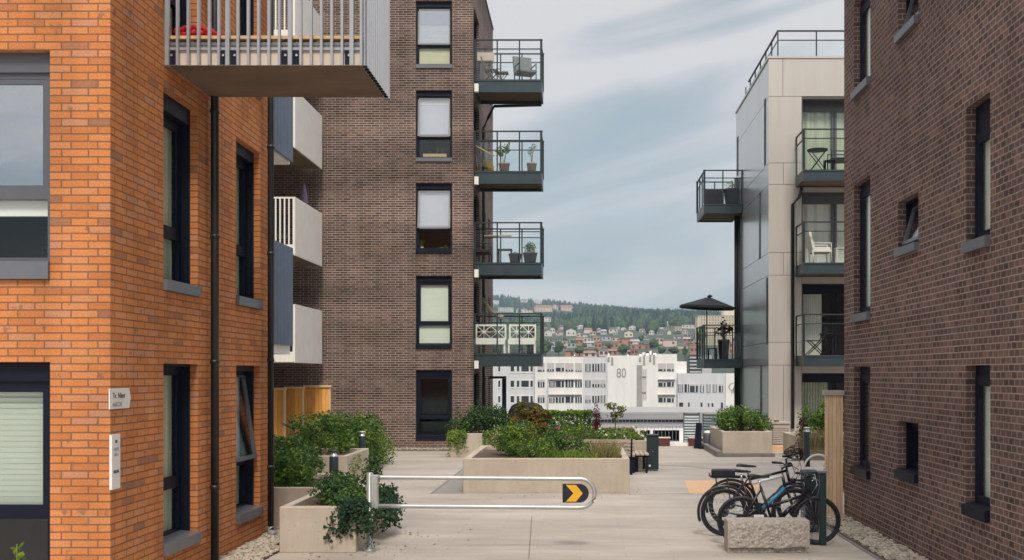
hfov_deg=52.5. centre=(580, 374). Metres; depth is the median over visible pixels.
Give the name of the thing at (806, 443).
bollard light
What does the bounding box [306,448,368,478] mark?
planter
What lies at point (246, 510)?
window
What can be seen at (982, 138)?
window
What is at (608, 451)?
ornamental grass
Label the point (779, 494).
bicycle
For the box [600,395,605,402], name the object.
window
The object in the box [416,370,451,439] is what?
window
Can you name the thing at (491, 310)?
folded parasol
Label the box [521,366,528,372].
window
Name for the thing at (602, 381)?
window
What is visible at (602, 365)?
window
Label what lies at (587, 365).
window
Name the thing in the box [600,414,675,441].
fence
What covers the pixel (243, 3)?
window
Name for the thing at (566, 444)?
shrub
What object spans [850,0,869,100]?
window
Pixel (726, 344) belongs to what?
potted plant
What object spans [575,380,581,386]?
window
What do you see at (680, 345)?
hillside house
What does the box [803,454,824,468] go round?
steel hoop
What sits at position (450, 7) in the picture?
window
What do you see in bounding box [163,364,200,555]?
window
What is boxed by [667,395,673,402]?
window
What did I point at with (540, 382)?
window
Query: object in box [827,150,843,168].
armchair
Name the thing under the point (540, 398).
window
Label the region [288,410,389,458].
shrub
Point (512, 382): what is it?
window
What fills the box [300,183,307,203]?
folded parasol
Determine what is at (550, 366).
window
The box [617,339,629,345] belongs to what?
hillside house
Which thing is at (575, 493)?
barrier gate
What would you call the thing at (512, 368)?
window
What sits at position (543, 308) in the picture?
hillside house
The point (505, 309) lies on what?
hillside house
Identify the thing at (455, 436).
ivy
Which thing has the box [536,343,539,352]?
city tree
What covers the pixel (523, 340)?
lattice bench
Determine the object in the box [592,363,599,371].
window
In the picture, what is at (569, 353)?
hillside house
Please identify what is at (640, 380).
white office
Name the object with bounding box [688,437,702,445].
seat
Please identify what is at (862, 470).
window
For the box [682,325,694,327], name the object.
hillside house
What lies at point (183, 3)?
window
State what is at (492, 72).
folding chair
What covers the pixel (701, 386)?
window
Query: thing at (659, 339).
hillside house
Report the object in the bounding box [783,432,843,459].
planter
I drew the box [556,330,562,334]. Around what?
hillside house
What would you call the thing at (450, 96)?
window
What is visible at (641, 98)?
sky
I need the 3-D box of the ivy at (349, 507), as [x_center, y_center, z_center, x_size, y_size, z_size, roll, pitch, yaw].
[-3.037,1.945,13.688,0.702,0.684,0.451,0,0,-20]
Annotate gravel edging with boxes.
[826,525,881,559]
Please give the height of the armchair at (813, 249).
0.981 m
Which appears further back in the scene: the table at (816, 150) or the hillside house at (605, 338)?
the hillside house at (605, 338)
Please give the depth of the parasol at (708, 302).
39.64 m
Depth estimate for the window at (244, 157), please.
14.76 m
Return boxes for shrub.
[274,409,384,454]
[274,435,325,472]
[274,446,325,486]
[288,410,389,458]
[308,451,383,505]
[445,399,514,432]
[488,419,537,455]
[500,434,557,457]
[505,400,556,442]
[534,424,591,452]
[561,424,647,439]
[590,402,601,430]
[709,404,775,430]
[783,414,810,460]
[797,399,843,435]
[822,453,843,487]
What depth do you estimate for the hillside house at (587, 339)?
674.00 m
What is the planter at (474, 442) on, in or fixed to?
on the plaza pavement
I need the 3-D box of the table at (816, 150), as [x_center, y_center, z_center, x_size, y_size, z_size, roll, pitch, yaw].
[7.570,-6.806,33.000,0.660,0.727,0.660,0,0,0]
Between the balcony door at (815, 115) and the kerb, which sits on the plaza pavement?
the kerb
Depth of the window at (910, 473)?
14.15 m
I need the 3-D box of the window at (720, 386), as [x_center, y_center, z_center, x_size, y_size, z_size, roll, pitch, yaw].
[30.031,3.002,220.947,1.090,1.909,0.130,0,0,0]
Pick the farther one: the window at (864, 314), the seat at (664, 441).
the seat at (664, 441)
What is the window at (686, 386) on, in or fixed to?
in the white office at (705, 389)
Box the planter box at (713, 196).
[705,189,721,203]
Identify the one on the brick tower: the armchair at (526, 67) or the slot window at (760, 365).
the armchair at (526, 67)
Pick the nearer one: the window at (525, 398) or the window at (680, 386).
the window at (680, 386)
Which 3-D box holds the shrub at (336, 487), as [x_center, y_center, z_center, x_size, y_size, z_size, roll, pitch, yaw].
[-3.386,1.528,14.793,0.983,0.802,1.901,0,0,0]
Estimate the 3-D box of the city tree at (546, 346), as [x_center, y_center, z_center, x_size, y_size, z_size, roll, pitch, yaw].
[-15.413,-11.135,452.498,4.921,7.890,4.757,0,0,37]
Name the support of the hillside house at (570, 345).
on the terrain at (620, 332)
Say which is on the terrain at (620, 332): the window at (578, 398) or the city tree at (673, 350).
the city tree at (673, 350)
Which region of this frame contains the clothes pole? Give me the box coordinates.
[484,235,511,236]
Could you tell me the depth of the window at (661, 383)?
222.00 m
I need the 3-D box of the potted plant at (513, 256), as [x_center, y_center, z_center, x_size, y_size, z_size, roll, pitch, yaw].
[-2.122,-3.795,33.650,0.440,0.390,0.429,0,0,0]
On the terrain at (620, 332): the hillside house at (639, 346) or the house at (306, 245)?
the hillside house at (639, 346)
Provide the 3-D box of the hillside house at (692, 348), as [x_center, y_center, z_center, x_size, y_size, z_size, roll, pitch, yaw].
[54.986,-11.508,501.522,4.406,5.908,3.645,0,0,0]
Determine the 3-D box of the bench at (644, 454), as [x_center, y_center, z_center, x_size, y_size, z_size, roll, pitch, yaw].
[1.349,1.935,25.300,0.623,0.865,1.200,0,0,0]
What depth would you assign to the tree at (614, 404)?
30.96 m
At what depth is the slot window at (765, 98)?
34.33 m
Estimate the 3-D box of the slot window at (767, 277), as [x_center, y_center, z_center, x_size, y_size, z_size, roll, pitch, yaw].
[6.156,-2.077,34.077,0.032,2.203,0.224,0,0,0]
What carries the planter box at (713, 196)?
on the panel house at (788, 295)
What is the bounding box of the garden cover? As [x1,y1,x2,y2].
[505,402,544,432]
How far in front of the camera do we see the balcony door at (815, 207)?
34.26 m
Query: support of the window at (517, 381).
in the white office at (520, 383)
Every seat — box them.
[659,437,670,445]
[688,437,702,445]
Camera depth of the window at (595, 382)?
222.30 m
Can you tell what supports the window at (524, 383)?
in the white office at (520, 383)
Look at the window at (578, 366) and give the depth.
222.08 m
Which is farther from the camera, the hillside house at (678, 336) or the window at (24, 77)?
the hillside house at (678, 336)
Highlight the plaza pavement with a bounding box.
[266,446,876,559]
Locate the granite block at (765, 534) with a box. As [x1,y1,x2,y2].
[724,517,809,552]
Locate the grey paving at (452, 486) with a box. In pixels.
[434,470,462,492]
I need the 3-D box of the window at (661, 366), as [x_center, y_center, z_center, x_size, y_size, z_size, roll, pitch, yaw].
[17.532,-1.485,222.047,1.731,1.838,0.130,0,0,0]
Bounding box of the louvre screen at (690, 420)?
[683,413,719,441]
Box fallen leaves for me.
[302,480,618,559]
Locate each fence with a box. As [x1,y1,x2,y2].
[274,385,331,443]
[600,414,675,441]
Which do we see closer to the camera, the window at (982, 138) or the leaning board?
the window at (982, 138)
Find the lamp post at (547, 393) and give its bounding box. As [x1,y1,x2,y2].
[547,378,547,408]
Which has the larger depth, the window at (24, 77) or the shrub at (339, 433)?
the shrub at (339, 433)
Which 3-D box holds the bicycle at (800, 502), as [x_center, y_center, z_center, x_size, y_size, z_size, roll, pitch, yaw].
[2.757,1.870,14.365,1.720,1.000,0.663,0,0,1]
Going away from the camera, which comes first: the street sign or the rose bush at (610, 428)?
the street sign
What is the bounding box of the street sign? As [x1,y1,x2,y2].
[109,388,130,408]
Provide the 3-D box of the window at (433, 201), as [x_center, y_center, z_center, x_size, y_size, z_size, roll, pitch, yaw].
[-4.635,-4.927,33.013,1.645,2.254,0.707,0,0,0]
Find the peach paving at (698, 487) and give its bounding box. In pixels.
[685,481,758,493]
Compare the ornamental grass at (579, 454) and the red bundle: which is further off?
the ornamental grass at (579, 454)
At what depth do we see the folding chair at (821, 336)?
32.91 m
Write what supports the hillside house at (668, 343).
on the terrain at (620, 332)
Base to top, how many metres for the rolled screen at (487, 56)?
0.270 m
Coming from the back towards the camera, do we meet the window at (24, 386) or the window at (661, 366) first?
the window at (661, 366)
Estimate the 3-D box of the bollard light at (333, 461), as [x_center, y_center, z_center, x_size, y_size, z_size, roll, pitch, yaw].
[-4.460,1.867,18.705,0.172,1.000,0.172,0,0,0]
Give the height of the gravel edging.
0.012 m
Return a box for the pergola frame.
[489,376,505,423]
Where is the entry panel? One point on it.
(114, 461)
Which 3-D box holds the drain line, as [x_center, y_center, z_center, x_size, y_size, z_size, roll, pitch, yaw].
[0.207,2.365,20.164,6.369,0.001,13.768,0,0,0]
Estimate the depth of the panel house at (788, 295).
34.16 m
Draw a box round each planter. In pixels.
[274,473,350,527]
[279,490,383,551]
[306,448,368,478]
[450,430,511,456]
[463,445,629,492]
[561,426,645,467]
[710,426,771,452]
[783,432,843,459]
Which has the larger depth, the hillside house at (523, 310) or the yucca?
the hillside house at (523, 310)
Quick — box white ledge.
[670,442,687,445]
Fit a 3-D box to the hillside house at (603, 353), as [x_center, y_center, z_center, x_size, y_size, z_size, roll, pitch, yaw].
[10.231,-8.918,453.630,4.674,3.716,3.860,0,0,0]
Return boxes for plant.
[10,542,25,559]
[419,238,446,247]
[494,142,510,170]
[508,252,521,261]
[523,241,536,261]
[523,326,534,352]
[527,144,536,170]
[715,317,732,358]
[724,180,739,203]
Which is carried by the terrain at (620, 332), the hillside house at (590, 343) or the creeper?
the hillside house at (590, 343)
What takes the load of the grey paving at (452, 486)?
on the plaza pavement
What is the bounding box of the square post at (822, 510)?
[817,471,826,544]
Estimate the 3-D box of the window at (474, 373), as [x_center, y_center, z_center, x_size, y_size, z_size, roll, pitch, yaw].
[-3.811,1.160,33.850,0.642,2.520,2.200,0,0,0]
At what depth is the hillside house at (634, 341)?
626.00 m
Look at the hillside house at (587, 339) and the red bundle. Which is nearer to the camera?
the red bundle
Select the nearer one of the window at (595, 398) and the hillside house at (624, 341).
the window at (595, 398)
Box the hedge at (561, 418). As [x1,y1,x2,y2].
[546,409,591,432]
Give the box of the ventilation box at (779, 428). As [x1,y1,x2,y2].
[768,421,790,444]
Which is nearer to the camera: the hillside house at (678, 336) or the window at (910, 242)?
the window at (910, 242)
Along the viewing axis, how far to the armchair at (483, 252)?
33.46 m
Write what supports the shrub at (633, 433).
in the planter at (640, 444)
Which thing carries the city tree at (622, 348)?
on the terrain at (620, 332)
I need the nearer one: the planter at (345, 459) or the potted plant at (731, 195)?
the planter at (345, 459)
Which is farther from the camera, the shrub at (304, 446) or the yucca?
the yucca
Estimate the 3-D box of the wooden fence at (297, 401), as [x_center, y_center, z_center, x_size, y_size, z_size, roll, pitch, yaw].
[-8.771,1.352,32.139,0.756,2.016,2.086,0,0,40]
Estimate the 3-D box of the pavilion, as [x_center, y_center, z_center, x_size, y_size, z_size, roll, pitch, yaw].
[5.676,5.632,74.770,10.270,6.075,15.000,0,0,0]
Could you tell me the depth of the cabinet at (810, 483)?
15.48 m
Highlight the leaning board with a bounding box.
[694,423,703,448]
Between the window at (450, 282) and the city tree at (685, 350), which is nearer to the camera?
the window at (450, 282)
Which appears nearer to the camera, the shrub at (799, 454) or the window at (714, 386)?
the shrub at (799, 454)
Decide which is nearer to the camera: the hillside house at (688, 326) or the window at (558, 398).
the window at (558, 398)
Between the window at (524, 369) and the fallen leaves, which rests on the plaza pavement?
the fallen leaves
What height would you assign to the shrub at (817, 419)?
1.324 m
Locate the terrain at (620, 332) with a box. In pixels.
[493,302,733,372]
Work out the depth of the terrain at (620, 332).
705.38 m
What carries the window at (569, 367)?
in the white office at (640, 380)
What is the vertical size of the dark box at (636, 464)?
0.356 m
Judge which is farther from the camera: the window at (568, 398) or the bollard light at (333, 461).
the window at (568, 398)
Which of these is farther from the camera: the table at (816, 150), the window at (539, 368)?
the window at (539, 368)
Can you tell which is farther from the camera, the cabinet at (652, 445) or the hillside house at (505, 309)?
the hillside house at (505, 309)
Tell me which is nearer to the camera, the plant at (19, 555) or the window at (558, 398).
the plant at (19, 555)
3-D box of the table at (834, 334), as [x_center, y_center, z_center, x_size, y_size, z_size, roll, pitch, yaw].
[7.926,-0.956,33.000,0.600,0.687,0.600,0,0,0]
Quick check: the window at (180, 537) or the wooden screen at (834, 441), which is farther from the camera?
the wooden screen at (834, 441)
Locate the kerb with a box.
[701,441,774,456]
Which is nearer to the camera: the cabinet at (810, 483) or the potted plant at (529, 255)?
the cabinet at (810, 483)
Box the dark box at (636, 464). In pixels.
[635,457,637,471]
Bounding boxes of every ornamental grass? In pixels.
[536,449,599,457]
[583,437,625,457]
[793,426,843,449]
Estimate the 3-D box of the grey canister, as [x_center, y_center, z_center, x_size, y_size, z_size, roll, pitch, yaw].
[4.114,2.088,33.200,0.340,0.557,0.340,0,0,0]
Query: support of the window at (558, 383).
in the white office at (640, 380)
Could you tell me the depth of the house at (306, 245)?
30.57 m
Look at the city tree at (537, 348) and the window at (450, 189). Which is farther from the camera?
the city tree at (537, 348)
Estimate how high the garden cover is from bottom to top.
1.447 m
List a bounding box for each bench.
[476,324,505,352]
[508,324,535,352]
[580,438,634,474]
[622,434,649,472]
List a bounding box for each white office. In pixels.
[493,366,534,429]
[535,351,686,425]
[677,373,733,408]
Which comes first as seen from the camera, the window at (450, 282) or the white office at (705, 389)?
the window at (450, 282)
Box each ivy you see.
[323,495,377,546]
[365,482,406,532]
[445,428,492,453]
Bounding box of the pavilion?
[587,407,724,441]
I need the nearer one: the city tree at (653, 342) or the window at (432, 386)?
the window at (432, 386)
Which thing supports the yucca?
on the plaza pavement
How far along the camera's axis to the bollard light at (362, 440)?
24.70 m
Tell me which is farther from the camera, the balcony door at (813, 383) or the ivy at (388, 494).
the balcony door at (813, 383)
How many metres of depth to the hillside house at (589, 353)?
440.00 m
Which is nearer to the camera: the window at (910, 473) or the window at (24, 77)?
the window at (24, 77)
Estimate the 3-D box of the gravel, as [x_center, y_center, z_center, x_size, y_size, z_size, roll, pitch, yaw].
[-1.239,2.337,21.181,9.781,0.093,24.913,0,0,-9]
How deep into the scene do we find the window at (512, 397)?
222.73 m
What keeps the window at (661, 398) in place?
in the white office at (640, 380)
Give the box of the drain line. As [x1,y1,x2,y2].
[430,465,710,557]
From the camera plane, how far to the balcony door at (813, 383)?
34.26 m
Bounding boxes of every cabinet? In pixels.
[646,434,658,470]
[800,469,818,531]
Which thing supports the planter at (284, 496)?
on the plaza pavement
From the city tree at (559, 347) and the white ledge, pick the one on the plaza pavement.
the white ledge
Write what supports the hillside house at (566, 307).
on the terrain at (620, 332)
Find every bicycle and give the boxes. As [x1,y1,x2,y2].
[697,461,817,535]
[706,452,801,525]
[717,472,840,544]
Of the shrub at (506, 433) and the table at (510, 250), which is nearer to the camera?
the shrub at (506, 433)
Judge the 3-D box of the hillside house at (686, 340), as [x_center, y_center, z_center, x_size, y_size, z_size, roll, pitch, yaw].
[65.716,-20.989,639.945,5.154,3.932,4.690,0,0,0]
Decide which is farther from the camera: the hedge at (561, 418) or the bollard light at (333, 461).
the hedge at (561, 418)
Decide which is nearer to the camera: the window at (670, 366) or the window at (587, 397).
the window at (670, 366)
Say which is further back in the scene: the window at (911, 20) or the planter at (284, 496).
the planter at (284, 496)
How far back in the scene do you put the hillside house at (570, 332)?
896.00 m
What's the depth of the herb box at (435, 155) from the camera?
33.00 m
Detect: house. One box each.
[0,0,389,559]
[274,0,321,363]
[498,307,513,311]
[516,308,526,312]
[534,305,552,311]
[544,317,550,321]
[544,330,551,335]
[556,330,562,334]
[557,305,572,310]
[565,351,574,356]
[566,328,575,335]
[567,343,574,347]
[575,338,583,344]
[583,337,590,342]
[583,351,596,356]
[584,328,592,333]
[586,341,594,346]
[594,342,601,347]
[599,350,607,356]
[600,329,606,333]
[601,336,610,340]
[607,349,617,354]
[609,327,616,333]
[611,343,618,347]
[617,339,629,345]
[624,331,632,336]
[629,344,649,348]
[630,339,639,343]
[631,349,637,354]
[655,337,663,343]
[662,340,676,346]
[673,334,683,337]
[675,326,681,330]
[676,343,687,348]
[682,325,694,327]
[682,337,690,342]
[689,344,698,353]
[696,30,843,431]
[729,342,733,353]
[844,0,1023,559]
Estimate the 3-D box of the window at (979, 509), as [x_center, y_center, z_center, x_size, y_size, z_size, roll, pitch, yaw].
[4.451,0.743,11.415,0.242,1.694,0.698,0,0,0]
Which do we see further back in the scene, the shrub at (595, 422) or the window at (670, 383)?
the window at (670, 383)
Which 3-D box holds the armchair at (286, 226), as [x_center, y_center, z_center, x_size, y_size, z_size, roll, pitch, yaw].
[-8.750,-4.149,30.131,0.620,0.921,0.741,0,0,0]
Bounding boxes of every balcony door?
[803,103,843,168]
[803,195,843,261]
[803,285,843,354]
[803,373,843,430]
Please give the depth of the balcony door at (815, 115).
34.26 m
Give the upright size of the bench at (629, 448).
0.865 m
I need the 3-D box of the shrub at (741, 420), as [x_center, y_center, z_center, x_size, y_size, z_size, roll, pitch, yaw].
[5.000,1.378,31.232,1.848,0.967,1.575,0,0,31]
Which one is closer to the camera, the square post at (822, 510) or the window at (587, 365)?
the square post at (822, 510)
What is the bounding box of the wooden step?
[772,445,782,450]
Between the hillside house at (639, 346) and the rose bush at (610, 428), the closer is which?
the rose bush at (610, 428)
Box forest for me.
[493,294,733,352]
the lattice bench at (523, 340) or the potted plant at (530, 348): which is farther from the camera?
the potted plant at (530, 348)
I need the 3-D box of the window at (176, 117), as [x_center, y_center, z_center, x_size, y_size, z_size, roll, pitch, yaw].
[-4.742,-2.052,11.910,0.375,2.244,1.028,0,0,0]
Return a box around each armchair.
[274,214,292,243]
[476,243,491,261]
[512,56,536,78]
[805,232,831,261]
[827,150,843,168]
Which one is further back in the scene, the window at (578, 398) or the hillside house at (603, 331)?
the hillside house at (603, 331)
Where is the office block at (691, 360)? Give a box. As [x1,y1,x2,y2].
[684,355,711,372]
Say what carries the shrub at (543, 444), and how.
in the planter at (607, 475)
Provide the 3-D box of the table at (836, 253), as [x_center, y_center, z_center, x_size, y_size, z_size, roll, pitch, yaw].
[8.333,-3.780,33.000,0.400,0.500,0.280,0,0,0]
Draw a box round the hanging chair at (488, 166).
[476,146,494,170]
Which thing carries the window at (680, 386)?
in the white office at (705, 389)
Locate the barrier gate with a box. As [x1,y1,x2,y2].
[361,472,596,550]
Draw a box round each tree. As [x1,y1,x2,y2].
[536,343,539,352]
[539,340,549,355]
[554,341,563,354]
[574,346,584,355]
[604,402,626,427]
[617,344,627,355]
[649,338,658,348]
[658,347,665,353]
[668,346,678,353]
[682,347,687,355]
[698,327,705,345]
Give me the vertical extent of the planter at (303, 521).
0.606 m
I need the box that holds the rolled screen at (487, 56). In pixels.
[477,52,493,60]
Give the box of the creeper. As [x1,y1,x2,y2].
[339,429,395,479]
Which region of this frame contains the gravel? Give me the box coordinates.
[219,447,928,559]
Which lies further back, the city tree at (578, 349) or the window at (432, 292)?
the city tree at (578, 349)
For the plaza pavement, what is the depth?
16.52 m
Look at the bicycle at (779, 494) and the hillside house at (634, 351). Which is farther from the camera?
the hillside house at (634, 351)
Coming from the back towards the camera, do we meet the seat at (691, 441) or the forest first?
the forest
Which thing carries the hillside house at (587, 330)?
on the terrain at (620, 332)
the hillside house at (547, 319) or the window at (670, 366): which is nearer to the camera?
the window at (670, 366)
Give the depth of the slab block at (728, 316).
626.00 m
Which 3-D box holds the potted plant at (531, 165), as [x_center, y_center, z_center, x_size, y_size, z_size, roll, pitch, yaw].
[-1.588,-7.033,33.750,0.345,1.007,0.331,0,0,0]
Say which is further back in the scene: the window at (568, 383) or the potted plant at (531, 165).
the window at (568, 383)
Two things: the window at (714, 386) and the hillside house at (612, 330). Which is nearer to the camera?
the window at (714, 386)
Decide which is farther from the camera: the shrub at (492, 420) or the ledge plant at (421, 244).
the ledge plant at (421, 244)
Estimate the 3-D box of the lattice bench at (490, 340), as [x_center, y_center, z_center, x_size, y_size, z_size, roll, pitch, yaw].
[-2.923,-1.155,33.515,1.003,0.950,0.570,0,0,0]
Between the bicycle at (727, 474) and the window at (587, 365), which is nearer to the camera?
the bicycle at (727, 474)
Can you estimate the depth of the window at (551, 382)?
222.13 m
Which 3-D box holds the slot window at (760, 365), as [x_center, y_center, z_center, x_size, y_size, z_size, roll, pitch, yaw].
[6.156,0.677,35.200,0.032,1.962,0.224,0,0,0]
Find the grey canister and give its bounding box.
[703,430,709,443]
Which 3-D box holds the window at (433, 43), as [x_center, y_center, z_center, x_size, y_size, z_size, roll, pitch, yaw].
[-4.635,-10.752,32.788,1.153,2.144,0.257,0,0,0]
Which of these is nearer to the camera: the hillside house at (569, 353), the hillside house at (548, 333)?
the hillside house at (569, 353)
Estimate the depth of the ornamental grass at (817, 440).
28.36 m
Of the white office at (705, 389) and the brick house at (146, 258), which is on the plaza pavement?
the brick house at (146, 258)
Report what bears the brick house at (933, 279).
on the plaza pavement
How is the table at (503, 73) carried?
on the brick tower
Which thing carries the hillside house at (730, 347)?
on the terrain at (620, 332)
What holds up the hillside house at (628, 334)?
on the terrain at (620, 332)
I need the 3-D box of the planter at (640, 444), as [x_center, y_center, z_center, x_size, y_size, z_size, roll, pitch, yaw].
[0.565,2.018,29.750,2.370,0.696,7.500,0,0,0]
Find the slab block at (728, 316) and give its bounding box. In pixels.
[695,310,733,344]
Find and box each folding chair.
[480,56,499,78]
[805,326,827,354]
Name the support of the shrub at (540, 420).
on the plaza pavement
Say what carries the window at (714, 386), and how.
in the white office at (705, 389)
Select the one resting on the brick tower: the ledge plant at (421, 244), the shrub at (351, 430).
the ledge plant at (421, 244)
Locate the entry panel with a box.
[109,434,119,489]
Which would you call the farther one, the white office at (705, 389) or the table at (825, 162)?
the white office at (705, 389)
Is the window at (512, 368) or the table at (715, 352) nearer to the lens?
the table at (715, 352)
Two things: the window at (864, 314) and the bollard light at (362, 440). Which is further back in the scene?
the bollard light at (362, 440)
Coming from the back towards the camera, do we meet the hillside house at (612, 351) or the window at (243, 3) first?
the hillside house at (612, 351)
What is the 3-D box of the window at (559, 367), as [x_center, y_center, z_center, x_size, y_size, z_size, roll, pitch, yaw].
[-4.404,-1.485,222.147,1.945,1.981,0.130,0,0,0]
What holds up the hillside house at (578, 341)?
on the terrain at (620, 332)
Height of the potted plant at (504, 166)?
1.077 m
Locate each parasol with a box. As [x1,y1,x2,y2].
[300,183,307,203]
[482,297,503,352]
[679,295,734,358]
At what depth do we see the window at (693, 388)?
220.94 m
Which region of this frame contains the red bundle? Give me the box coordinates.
[172,25,223,35]
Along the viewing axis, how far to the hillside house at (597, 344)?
584.00 m
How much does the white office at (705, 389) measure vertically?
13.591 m
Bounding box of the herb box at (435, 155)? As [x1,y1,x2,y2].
[423,147,446,156]
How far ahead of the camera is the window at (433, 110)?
32.91 m
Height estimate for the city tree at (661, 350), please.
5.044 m
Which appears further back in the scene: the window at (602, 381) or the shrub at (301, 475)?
the window at (602, 381)
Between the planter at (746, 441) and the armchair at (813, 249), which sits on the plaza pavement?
the planter at (746, 441)
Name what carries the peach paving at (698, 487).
on the plaza pavement
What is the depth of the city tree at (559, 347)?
469.30 m
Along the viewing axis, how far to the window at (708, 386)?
220.94 m
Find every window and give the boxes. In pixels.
[0,53,49,278]
[0,362,49,559]
[163,0,186,41]
[163,92,200,296]
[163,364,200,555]
[236,142,262,308]
[236,365,262,524]
[240,0,262,98]
[416,2,451,67]
[416,91,451,161]
[416,184,451,252]
[416,276,451,348]
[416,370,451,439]
[450,7,475,63]
[450,96,475,156]
[450,189,475,248]
[450,282,475,343]
[450,373,475,429]
[510,366,514,372]
[510,380,514,387]
[510,395,514,403]
[516,380,519,387]
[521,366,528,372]
[521,380,528,387]
[521,395,528,401]
[537,363,544,371]
[537,379,544,386]
[537,395,544,402]
[547,363,553,371]
[549,380,554,386]
[549,395,554,402]
[555,363,563,371]
[555,380,563,386]
[555,395,563,402]
[565,363,573,371]
[565,380,573,386]
[565,395,573,402]
[575,363,581,371]
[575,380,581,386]
[575,395,581,402]
[585,363,590,371]
[585,379,590,386]
[585,395,590,402]
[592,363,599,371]
[592,379,599,386]
[592,395,599,402]
[600,363,605,371]
[600,379,605,386]
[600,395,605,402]
[658,363,665,371]
[658,380,665,386]
[658,395,665,402]
[667,363,673,371]
[667,380,673,386]
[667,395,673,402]
[678,384,682,392]
[684,384,688,392]
[689,384,697,392]
[699,384,703,392]
[706,384,710,392]
[712,384,716,392]
[718,384,722,392]
[760,365,761,417]
[764,98,765,165]
[766,277,767,344]
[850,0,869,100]
[850,180,869,321]
[850,367,869,478]
[894,0,917,43]
[894,197,917,257]
[894,422,917,483]
[961,99,989,253]
[961,365,989,522]
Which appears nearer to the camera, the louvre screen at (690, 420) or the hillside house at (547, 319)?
the louvre screen at (690, 420)
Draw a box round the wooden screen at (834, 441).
[822,390,843,514]
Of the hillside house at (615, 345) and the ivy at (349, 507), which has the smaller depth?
the ivy at (349, 507)
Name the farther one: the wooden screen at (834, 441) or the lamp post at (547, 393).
the lamp post at (547, 393)
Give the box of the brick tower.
[274,0,543,448]
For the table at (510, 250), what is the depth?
33.60 m
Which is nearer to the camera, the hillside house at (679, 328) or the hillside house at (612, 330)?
the hillside house at (612, 330)
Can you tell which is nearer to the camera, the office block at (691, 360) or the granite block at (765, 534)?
the granite block at (765, 534)
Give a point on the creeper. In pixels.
(380, 446)
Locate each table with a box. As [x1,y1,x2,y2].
[495,71,508,78]
[498,249,512,261]
[707,348,716,358]
[807,147,827,168]
[819,333,837,354]
[823,160,834,168]
[834,247,843,261]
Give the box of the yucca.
[280,415,301,441]
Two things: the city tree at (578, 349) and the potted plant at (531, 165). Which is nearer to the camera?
the potted plant at (531, 165)
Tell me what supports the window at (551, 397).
in the white office at (640, 380)
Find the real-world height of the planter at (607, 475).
0.686 m
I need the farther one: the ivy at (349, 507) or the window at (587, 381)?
the window at (587, 381)
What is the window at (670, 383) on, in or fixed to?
in the white office at (640, 380)
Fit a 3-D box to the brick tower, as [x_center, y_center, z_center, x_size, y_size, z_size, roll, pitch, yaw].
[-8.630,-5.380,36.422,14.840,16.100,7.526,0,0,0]
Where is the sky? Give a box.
[487,0,843,311]
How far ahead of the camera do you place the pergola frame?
33.90 m
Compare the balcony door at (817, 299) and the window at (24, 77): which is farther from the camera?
the balcony door at (817, 299)
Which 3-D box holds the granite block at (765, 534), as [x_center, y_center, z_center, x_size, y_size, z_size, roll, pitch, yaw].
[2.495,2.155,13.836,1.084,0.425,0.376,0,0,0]
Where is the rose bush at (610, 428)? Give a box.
[526,427,616,444]
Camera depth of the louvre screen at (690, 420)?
34.27 m
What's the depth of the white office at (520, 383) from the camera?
222.82 m
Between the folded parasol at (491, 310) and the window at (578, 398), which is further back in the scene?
the window at (578, 398)
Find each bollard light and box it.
[329,450,338,472]
[358,431,365,447]
[804,427,809,466]
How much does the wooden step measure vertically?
0.157 m

